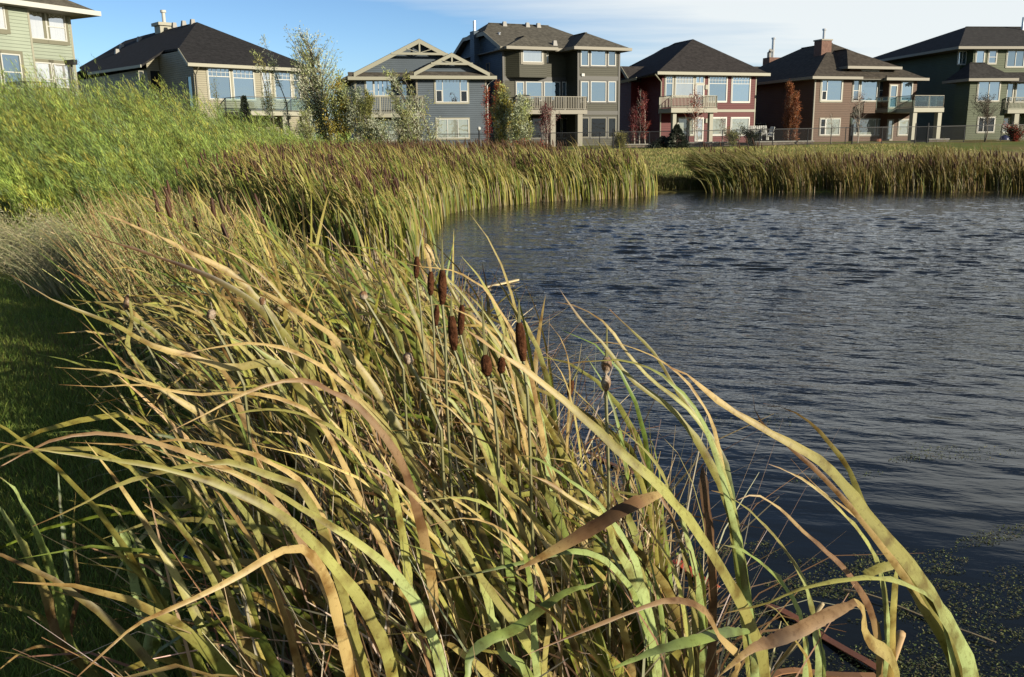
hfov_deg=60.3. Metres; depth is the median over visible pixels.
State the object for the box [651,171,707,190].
cove sedge
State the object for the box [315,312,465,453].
cattail
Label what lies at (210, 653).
cattail
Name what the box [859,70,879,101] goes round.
window
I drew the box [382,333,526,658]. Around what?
cattail
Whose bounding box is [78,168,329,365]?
green sedge tufts
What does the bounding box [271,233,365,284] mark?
cattail
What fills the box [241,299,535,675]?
cattail
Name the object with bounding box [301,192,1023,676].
pond water
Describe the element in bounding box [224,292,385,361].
cattail
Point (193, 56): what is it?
hip roof house
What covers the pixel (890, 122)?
door
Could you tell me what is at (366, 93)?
balcony birch
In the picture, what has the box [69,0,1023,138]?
sky
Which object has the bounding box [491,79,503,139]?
crimson aspen
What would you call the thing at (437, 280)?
cattail
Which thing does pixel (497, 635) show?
cattail
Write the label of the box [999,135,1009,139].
play ball
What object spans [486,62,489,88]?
window
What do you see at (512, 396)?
cattail
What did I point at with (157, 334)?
cattail
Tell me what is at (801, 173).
reed bed
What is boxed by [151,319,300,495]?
cattail
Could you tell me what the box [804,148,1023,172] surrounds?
bank grass
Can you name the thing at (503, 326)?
cattail
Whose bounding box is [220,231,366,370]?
cattail
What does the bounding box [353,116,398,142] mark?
grey shrub
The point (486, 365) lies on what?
cattail
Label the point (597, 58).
window
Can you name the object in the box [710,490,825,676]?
cattail
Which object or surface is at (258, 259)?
cattail
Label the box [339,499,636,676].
cattail
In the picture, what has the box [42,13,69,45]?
window
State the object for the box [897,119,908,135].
window
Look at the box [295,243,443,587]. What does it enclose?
cattail
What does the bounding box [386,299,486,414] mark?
cattail
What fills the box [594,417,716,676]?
cattail
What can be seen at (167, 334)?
cattail
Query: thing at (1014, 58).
window
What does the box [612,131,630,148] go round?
garden shrub
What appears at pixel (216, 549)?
cattail
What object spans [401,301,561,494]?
cattail
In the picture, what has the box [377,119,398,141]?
window
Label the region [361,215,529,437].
cattail
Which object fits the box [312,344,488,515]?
cattail
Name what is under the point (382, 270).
cattail
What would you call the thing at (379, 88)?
window
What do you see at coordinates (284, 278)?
cattail
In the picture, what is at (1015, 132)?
garden shrub
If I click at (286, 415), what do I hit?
cattail
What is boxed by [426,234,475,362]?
cattail
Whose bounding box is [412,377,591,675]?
cattail
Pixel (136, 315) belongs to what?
cattail
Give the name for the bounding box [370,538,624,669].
cattail
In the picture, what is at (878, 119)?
window
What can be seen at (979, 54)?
window
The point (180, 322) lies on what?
cattail
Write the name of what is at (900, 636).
dead stalk
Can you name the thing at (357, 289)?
cattail
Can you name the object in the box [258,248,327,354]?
cattail
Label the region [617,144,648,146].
garden wall
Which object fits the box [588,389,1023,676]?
pond weed
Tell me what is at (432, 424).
cattail
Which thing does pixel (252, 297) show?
cattail
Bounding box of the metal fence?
[385,121,1023,148]
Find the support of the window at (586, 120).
in the three storey house at (579, 74)
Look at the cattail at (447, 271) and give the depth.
7.26 m
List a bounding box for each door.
[260,71,273,109]
[398,82,408,108]
[694,117,703,141]
[695,84,704,106]
[886,119,893,140]
[888,84,897,108]
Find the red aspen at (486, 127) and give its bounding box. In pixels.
[481,86,492,145]
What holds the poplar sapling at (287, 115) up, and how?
on the ground at (1004, 147)
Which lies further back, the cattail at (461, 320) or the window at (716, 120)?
the window at (716, 120)
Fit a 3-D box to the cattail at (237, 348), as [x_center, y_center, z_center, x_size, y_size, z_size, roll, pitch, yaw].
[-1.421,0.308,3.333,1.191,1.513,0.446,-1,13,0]
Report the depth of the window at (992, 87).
78.34 m
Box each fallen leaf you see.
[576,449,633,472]
[765,604,875,670]
[770,667,875,676]
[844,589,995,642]
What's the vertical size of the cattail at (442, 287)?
1.572 m
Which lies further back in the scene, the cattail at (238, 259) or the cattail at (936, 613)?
the cattail at (238, 259)
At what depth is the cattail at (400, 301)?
5.09 m
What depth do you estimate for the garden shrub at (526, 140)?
38.80 m
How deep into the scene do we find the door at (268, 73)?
66.13 m
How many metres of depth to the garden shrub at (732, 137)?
60.37 m
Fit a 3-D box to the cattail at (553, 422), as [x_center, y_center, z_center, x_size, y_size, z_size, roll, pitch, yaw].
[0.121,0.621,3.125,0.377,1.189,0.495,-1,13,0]
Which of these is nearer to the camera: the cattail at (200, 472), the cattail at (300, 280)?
the cattail at (200, 472)
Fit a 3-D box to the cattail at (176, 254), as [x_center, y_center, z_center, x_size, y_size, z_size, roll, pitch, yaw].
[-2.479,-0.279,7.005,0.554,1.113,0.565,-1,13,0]
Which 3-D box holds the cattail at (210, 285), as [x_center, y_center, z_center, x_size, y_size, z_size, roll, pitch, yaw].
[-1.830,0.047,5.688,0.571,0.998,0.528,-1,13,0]
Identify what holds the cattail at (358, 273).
on the ground at (1004, 147)
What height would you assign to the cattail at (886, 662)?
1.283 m
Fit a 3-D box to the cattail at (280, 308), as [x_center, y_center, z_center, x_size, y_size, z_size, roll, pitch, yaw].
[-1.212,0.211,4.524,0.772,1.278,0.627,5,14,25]
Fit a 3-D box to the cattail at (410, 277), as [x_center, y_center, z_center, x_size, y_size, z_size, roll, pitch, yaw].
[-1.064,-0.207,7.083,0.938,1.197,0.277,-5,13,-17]
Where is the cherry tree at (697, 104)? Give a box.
[683,89,706,141]
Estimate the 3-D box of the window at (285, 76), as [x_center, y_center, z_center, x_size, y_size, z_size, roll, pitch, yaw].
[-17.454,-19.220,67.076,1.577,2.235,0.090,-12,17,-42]
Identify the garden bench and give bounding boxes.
[748,125,768,139]
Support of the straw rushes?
on the ground at (1004, 147)
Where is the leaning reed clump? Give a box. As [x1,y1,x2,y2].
[678,138,778,192]
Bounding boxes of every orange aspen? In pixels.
[781,81,794,140]
[788,91,801,140]
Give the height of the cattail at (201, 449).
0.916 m
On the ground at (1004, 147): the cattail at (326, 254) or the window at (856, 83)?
the cattail at (326, 254)
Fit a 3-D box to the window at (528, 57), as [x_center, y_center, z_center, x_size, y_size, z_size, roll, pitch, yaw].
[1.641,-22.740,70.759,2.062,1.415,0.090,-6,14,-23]
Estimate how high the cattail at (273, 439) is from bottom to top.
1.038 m
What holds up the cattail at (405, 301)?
on the ground at (1004, 147)
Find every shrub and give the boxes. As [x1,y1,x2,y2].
[291,107,322,141]
[337,82,383,144]
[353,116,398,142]
[386,99,436,150]
[504,138,548,150]
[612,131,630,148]
[645,136,675,148]
[723,126,744,146]
[735,122,769,145]
[998,123,1023,141]
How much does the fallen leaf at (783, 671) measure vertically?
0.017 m
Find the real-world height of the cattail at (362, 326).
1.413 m
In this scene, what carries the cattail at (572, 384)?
on the ground at (1004, 147)
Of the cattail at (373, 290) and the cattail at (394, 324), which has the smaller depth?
the cattail at (394, 324)
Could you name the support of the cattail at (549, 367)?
on the ground at (1004, 147)
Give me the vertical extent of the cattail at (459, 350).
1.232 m
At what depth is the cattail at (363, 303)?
4.44 m
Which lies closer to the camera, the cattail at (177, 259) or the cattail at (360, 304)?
the cattail at (360, 304)
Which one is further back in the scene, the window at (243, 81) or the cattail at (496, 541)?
the window at (243, 81)
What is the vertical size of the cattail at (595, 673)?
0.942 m
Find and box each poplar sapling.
[250,49,277,135]
[258,34,294,134]
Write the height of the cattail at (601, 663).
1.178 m
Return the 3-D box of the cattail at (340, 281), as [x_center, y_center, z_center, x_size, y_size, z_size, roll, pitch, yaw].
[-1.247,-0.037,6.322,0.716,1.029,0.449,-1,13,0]
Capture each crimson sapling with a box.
[628,106,639,143]
[636,86,643,143]
[637,91,649,143]
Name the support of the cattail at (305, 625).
on the ground at (1004, 147)
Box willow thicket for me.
[0,54,378,227]
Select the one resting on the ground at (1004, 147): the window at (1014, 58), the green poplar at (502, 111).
the green poplar at (502, 111)
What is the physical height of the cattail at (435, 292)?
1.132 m
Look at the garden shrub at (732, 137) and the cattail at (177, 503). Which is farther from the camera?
the garden shrub at (732, 137)
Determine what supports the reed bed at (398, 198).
on the ground at (1004, 147)
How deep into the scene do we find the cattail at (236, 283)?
5.50 m
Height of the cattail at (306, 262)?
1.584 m
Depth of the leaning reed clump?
31.73 m
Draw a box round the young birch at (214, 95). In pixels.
[209,76,223,122]
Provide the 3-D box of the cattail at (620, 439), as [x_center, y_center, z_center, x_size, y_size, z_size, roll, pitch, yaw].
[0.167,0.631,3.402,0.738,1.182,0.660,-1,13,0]
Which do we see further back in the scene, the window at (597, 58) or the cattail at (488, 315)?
the window at (597, 58)
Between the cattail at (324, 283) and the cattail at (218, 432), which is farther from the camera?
the cattail at (324, 283)
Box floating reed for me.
[487,279,518,287]
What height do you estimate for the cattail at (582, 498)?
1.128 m
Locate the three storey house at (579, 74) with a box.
[453,21,631,146]
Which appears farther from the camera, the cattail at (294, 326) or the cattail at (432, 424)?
the cattail at (294, 326)
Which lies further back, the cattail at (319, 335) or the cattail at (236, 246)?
the cattail at (236, 246)
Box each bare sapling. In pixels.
[719,114,728,136]
[825,113,836,137]
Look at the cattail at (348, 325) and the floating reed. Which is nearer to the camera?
the cattail at (348, 325)
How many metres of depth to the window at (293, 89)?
67.82 m
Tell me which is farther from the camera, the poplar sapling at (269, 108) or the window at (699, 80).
the window at (699, 80)
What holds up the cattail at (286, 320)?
on the ground at (1004, 147)
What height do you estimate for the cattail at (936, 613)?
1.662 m
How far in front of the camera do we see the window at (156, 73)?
66.32 m
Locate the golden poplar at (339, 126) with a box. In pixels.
[320,73,356,146]
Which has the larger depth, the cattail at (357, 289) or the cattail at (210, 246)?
the cattail at (210, 246)
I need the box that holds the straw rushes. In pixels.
[27,183,300,373]
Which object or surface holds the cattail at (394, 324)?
on the ground at (1004, 147)
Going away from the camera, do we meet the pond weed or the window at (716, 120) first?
the pond weed
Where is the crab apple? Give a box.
[964,90,1009,139]
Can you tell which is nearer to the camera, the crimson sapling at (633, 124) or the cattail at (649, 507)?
the cattail at (649, 507)
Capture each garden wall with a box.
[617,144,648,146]
[680,141,737,146]
[738,140,813,144]
[911,138,949,141]
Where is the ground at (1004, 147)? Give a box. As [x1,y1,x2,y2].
[0,139,1023,676]
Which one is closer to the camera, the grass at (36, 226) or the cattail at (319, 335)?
the cattail at (319, 335)
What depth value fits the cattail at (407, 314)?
4.84 m
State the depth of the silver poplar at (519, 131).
41.60 m
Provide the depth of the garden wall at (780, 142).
62.92 m
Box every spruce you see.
[238,95,256,134]
[661,124,691,148]
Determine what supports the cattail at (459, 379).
on the ground at (1004, 147)
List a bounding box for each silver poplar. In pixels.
[283,24,345,145]
[505,91,535,147]
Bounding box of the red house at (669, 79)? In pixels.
[619,39,770,143]
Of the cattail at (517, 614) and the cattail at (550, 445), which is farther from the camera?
the cattail at (550, 445)
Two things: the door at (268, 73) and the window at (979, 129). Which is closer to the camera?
the door at (268, 73)
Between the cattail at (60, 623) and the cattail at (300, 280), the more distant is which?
the cattail at (300, 280)
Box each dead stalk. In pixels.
[774,602,824,668]
[896,630,905,660]
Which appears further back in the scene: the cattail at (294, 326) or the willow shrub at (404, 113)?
the willow shrub at (404, 113)
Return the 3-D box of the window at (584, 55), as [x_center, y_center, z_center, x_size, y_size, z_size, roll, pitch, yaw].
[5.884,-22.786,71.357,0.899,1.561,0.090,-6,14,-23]
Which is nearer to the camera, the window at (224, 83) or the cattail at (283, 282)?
the cattail at (283, 282)
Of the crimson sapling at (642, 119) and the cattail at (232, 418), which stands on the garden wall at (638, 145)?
the crimson sapling at (642, 119)
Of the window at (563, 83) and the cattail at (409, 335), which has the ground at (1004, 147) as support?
the cattail at (409, 335)
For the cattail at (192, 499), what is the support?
on the ground at (1004, 147)
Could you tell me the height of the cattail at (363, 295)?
1.385 m
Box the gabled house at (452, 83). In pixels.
[332,39,496,148]
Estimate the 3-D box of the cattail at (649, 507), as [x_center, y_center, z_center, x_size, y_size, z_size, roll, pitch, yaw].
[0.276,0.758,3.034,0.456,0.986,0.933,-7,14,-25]
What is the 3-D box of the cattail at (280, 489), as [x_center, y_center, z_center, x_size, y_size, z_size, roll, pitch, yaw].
[-0.979,0.486,3.165,0.929,1.270,0.570,-6,13,-20]
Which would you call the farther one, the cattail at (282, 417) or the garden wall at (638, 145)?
the garden wall at (638, 145)
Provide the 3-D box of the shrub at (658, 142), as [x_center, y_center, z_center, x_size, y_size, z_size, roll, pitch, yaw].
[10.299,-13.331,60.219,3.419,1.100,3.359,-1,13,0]
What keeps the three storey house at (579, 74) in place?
on the ground at (1004, 147)
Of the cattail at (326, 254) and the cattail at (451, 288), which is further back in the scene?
the cattail at (326, 254)
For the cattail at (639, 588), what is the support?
on the ground at (1004, 147)
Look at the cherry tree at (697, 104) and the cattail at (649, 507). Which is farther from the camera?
the cherry tree at (697, 104)
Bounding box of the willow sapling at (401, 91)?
[382,65,442,150]
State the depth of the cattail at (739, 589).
1.84 m
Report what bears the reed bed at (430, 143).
on the ground at (1004, 147)
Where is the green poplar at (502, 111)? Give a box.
[487,81,515,150]
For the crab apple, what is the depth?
65.97 m
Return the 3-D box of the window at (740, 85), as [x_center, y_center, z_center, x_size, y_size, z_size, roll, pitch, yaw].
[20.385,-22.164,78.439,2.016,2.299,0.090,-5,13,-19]
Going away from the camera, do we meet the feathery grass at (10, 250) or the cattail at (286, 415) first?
the cattail at (286, 415)
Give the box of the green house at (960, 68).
[873,17,1023,139]
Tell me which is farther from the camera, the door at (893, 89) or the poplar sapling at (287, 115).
the door at (893, 89)
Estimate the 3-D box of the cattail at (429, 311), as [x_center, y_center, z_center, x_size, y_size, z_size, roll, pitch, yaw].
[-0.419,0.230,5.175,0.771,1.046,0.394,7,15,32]
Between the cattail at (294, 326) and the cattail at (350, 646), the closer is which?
the cattail at (350, 646)
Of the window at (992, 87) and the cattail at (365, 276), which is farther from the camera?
the window at (992, 87)
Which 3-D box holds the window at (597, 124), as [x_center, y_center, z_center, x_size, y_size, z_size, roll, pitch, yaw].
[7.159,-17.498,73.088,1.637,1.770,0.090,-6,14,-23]
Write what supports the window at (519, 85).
in the three storey house at (579, 74)
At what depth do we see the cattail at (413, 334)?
4.11 m
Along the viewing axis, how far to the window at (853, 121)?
79.86 m
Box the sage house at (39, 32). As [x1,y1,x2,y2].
[0,0,100,111]
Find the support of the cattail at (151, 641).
on the ground at (1004, 147)
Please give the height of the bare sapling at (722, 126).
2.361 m
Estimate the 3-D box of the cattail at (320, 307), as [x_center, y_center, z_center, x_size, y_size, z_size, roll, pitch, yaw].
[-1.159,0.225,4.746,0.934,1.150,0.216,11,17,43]
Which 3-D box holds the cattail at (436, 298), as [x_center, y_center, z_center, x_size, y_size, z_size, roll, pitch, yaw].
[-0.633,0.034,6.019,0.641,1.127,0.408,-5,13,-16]
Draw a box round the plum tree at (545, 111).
[534,101,559,145]
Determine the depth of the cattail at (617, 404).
3.31 m
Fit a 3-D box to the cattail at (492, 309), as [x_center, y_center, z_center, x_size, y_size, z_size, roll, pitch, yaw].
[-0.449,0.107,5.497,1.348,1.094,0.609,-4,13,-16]
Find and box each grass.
[0,199,96,300]
[0,209,120,268]
[0,271,332,676]
[545,143,1020,188]
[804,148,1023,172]
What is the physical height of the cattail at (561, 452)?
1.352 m
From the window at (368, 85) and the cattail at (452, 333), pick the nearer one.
the cattail at (452, 333)
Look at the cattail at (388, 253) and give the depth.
7.54 m
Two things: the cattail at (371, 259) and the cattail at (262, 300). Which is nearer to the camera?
the cattail at (262, 300)
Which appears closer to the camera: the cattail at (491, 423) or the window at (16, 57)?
the cattail at (491, 423)
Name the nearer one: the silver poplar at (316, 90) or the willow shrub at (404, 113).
the willow shrub at (404, 113)
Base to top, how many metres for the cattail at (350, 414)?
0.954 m
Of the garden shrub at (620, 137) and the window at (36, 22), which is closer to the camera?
the window at (36, 22)
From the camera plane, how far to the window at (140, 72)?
65.66 m
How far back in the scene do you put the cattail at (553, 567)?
2.96 m
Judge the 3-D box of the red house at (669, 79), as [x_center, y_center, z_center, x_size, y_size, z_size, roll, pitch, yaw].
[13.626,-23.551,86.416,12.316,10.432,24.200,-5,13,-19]
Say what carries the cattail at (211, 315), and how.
on the ground at (1004, 147)
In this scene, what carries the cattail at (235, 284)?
on the ground at (1004, 147)
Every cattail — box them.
[0,227,303,516]
[0,339,291,666]
[0,424,269,676]
[0,431,447,676]
[0,440,236,676]
[0,460,104,676]
[12,269,438,676]
[20,332,431,673]
[39,248,243,458]
[54,211,231,374]
[57,228,219,361]
[63,222,241,392]
[63,292,187,554]
[63,402,351,629]
[69,481,370,656]
[71,220,269,454]
[72,246,284,375]
[73,294,344,555]
[74,229,298,471]
[74,293,230,420]
[75,209,323,449]
[76,436,335,676]
[79,202,196,355]
[80,318,371,569]
[81,279,249,355]
[84,281,239,369]
[87,241,235,412]
[87,430,498,676]
[88,340,300,655]
[93,304,294,443]
[99,309,274,674]
[107,232,198,297]
[110,240,216,315]
[110,492,224,676]
[111,256,213,358]
[112,222,286,584]
[112,418,282,563]
[116,243,235,353]
[116,474,382,676]
[119,301,321,508]
[120,248,264,334]
[121,234,209,350]
[123,275,225,353]
[125,452,305,676]
[128,260,200,334]
[131,289,257,429]
[139,335,349,579]
[140,231,227,291]
[141,244,335,497]
[142,284,236,419]
[143,280,280,482]
[145,255,268,321]
[147,235,213,273]
[147,309,198,351]
[149,270,241,298]
[150,322,329,505]
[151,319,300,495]
[155,262,334,417]
[158,264,366,456]
[161,220,236,313]
[166,297,309,524]
[169,250,225,331]
[170,290,370,643]
[172,239,258,422]
[173,252,313,388]
[174,271,258,358]
[186,230,233,271]
[188,261,388,553]
[189,293,358,366]
[190,186,319,356]
[191,257,256,347]
[196,496,406,676]
[199,266,239,344]
[200,229,250,296]
[202,262,382,509]
[202,276,260,341]
[203,287,384,428]
[203,467,498,676]
[206,224,243,274]
[208,291,417,645]
[208,326,480,583]
[208,372,349,579]
[212,225,274,397]
[213,263,343,363]
[215,234,248,267]
[215,260,402,390]
[215,302,347,416]
[217,408,521,676]
[219,243,258,292]
[219,296,482,641]
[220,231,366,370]
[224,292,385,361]
[225,244,267,295]
[226,243,292,335]
[231,241,430,455]
[232,248,274,310]
[234,228,319,313]
[234,238,349,336]
[235,241,455,640]
[240,242,414,385]
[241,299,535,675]
[241,438,598,676]
[242,467,478,676]
[245,256,279,306]
[250,238,306,303]
[250,275,389,342]
[251,281,338,343]
[253,226,335,358]
[253,282,375,457]
[256,225,324,301]
[256,254,433,439]
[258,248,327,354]
[259,240,450,378]
[259,280,352,369]
[262,279,322,316]
[264,243,446,464]
[266,352,454,666]
[267,290,373,337]
[267,295,507,676]
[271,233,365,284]
[271,250,290,290]
[278,258,383,387]
[278,271,372,473]
[279,213,331,328]
[280,334,509,668]
[283,259,349,335]
[283,265,368,327]
[284,263,382,364]
[287,229,333,306]
[292,232,345,306]
[292,245,374,303]
[292,277,480,567]
[294,223,315,288]
[294,246,428,483]
[294,281,402,337]
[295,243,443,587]
[298,273,461,453]
[299,247,333,276]
[299,251,435,513]
[301,261,386,335]
[301,367,394,530]
[303,386,398,644]
[305,346,469,526]
[305,624,558,676]
[307,268,415,386]
[307,272,380,346]
[309,244,380,334]
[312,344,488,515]
[313,217,400,389]
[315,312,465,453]
[316,314,512,463]
[321,377,540,600]
[322,257,368,289]
[322,356,423,487]
[328,279,524,388]
[329,219,393,320]
[330,356,520,584]
[331,216,373,291]
[332,319,439,374]
[335,315,447,548]
[336,270,405,345]
[337,242,469,438]
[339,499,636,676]
[344,242,421,364]
[344,336,591,588]
[346,305,454,474]
[348,264,385,322]
[348,267,408,368]
[350,439,603,676]
[353,232,412,293]
[358,257,398,288]
[359,247,381,289]
[360,274,493,366]
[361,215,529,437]
[361,389,740,676]
[363,257,389,318]
[364,247,407,290]
[366,379,553,672]
[366,462,645,673]
[369,293,449,357]
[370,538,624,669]
[375,296,441,333]
[379,509,706,676]
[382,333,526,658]
[383,264,448,317]
[384,259,499,399]
[384,301,504,521]
[384,334,618,631]
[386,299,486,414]
[387,443,614,676]
[390,457,675,673]
[391,256,520,433]
[393,230,585,569]
[393,324,611,676]
[394,243,423,301]
[394,259,479,357]
[397,363,562,593]
[400,267,446,317]
[400,293,473,408]
[400,330,487,477]
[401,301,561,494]
[409,283,544,515]
[410,307,465,378]
[410,430,603,676]
[411,238,454,302]
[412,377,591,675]
[414,426,567,584]
[422,263,545,523]
[422,282,478,393]
[425,271,566,488]
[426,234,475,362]
[427,336,566,547]
[428,254,456,319]
[429,332,654,591]
[431,391,564,495]
[433,380,548,522]
[437,265,493,444]
[438,290,518,406]
[439,455,669,676]
[441,323,541,423]
[443,431,707,676]
[445,436,660,676]
[450,304,523,443]
[456,520,581,676]
[459,356,648,576]
[464,290,770,676]
[491,356,670,607]
[500,583,613,676]
[502,371,594,574]
[510,441,673,676]
[512,279,557,420]
[515,366,579,520]
[538,639,599,676]
[539,414,676,676]
[548,424,663,653]
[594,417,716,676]
[670,367,978,676]
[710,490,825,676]
[718,464,899,676]
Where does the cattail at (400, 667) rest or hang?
on the ground at (1004, 147)
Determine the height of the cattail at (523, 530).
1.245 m
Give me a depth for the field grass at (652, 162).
51.87 m
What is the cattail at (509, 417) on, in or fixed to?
on the ground at (1004, 147)
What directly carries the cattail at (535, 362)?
on the ground at (1004, 147)
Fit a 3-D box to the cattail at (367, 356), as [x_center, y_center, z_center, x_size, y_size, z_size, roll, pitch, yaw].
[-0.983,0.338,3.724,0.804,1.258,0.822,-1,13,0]
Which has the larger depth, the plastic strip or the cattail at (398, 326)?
the cattail at (398, 326)
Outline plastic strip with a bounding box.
[672,559,719,586]
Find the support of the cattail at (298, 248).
on the ground at (1004, 147)
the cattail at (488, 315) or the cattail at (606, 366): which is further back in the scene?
the cattail at (488, 315)
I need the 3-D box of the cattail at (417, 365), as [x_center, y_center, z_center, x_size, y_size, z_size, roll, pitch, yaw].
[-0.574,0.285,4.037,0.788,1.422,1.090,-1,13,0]
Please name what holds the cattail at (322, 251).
on the ground at (1004, 147)
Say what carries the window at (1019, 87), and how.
in the green house at (960, 68)
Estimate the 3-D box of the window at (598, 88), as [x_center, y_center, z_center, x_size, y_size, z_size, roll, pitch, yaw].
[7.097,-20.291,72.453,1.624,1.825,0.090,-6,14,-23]
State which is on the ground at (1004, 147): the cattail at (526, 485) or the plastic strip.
the cattail at (526, 485)
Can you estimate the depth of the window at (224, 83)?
63.72 m
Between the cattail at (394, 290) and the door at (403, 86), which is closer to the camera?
the cattail at (394, 290)
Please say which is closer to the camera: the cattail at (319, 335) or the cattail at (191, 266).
the cattail at (319, 335)
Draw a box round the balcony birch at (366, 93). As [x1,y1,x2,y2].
[361,89,376,139]
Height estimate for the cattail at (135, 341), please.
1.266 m
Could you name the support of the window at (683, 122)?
in the red house at (669, 79)
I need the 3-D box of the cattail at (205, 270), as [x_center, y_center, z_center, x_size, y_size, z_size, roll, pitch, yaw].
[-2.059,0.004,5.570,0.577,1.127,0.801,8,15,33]
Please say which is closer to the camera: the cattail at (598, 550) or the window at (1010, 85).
the cattail at (598, 550)
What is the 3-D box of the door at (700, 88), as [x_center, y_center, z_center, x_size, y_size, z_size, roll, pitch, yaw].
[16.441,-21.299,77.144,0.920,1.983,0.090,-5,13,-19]
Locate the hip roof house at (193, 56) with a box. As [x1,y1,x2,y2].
[77,10,317,137]
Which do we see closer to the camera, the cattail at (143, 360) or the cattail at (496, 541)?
the cattail at (496, 541)
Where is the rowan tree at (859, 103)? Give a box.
[849,90,876,142]
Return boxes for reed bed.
[162,131,657,264]
[233,134,580,161]
[708,138,1023,192]
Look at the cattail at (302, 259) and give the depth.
6.84 m
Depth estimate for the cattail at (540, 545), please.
2.84 m
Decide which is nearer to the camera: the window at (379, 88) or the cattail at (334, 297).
the cattail at (334, 297)
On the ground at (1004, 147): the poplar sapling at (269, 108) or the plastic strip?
the poplar sapling at (269, 108)
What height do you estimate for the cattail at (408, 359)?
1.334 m
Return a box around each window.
[0,5,10,33]
[0,49,25,88]
[29,11,50,43]
[35,58,55,90]
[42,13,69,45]
[48,60,72,91]
[138,71,144,88]
[149,70,160,88]
[187,75,193,106]
[206,68,232,100]
[231,69,256,101]
[272,71,292,101]
[291,72,301,100]
[364,81,374,96]
[372,81,392,96]
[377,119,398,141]
[399,81,408,84]
[434,80,468,103]
[435,118,469,139]
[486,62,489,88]
[515,81,524,95]
[521,50,543,64]
[525,80,542,101]
[530,117,542,139]
[543,80,560,100]
[543,117,547,139]
[556,117,561,139]
[561,81,565,101]
[561,117,565,139]
[580,50,589,66]
[580,80,589,102]
[583,117,589,138]
[590,51,606,67]
[590,80,606,102]
[590,117,606,138]
[607,51,616,66]
[607,80,616,102]
[607,117,616,138]
[664,75,673,97]
[674,76,694,97]
[677,117,694,135]
[695,76,704,84]
[707,76,727,102]
[713,117,726,135]
[730,117,749,135]
[731,76,750,102]
[754,123,765,136]
[818,118,826,135]
[819,80,843,101]
[824,118,840,135]
[850,118,857,135]
[851,80,860,101]
[857,118,876,135]
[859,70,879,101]
[876,118,880,135]
[877,81,882,101]
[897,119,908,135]
[899,81,913,101]
[957,51,966,64]
[974,50,985,61]
[976,81,1001,101]
[976,116,995,132]
[987,50,997,64]
[1002,117,1009,133]
[1005,50,1023,67]
[1006,82,1014,102]
[1014,82,1023,102]
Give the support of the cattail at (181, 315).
on the ground at (1004, 147)
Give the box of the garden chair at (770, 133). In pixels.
[761,127,774,139]
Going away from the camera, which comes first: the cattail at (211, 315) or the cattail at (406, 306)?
the cattail at (211, 315)
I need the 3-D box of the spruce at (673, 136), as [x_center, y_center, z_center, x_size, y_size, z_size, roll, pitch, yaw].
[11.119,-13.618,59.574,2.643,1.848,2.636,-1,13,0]
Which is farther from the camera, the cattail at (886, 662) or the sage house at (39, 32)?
the sage house at (39, 32)
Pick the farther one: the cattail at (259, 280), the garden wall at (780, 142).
the garden wall at (780, 142)
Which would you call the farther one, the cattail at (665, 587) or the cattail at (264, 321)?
the cattail at (264, 321)
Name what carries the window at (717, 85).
in the red house at (669, 79)
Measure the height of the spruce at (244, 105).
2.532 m
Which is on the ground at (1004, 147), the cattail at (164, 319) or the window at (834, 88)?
the cattail at (164, 319)
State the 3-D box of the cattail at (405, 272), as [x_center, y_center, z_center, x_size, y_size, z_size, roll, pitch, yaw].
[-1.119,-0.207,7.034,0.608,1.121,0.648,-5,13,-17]
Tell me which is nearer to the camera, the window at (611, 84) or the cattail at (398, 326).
the cattail at (398, 326)
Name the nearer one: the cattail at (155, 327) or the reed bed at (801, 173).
the cattail at (155, 327)
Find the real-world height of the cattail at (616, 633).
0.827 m
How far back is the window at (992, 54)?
79.81 m
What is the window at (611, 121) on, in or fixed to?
in the three storey house at (579, 74)
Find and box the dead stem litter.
[5,223,1009,676]
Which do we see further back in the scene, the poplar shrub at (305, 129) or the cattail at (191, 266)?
the poplar shrub at (305, 129)
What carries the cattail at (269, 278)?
on the ground at (1004, 147)
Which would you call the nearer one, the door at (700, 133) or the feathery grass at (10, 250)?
the feathery grass at (10, 250)
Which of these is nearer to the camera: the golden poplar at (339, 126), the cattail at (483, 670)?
the cattail at (483, 670)
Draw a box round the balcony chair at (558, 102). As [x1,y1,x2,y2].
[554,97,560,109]
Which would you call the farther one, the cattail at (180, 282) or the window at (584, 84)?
the window at (584, 84)
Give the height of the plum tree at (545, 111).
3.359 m
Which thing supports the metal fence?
on the ground at (1004, 147)
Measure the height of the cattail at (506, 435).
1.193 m
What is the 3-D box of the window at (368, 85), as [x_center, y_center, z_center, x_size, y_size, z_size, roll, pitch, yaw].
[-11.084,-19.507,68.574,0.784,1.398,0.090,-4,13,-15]
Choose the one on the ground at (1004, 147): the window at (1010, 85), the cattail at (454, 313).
the cattail at (454, 313)
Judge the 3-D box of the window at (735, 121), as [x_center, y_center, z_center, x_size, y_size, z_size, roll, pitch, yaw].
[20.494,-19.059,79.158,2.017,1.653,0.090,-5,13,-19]
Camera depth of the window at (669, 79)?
75.95 m
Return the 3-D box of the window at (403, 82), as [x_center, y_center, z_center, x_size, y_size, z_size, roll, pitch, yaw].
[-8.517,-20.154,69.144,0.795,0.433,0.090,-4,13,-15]
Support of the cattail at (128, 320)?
on the ground at (1004, 147)
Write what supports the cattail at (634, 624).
on the ground at (1004, 147)
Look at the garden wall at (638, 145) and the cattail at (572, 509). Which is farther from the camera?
the garden wall at (638, 145)
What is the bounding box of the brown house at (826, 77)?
[754,28,944,141]
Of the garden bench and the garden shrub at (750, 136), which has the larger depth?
the garden bench

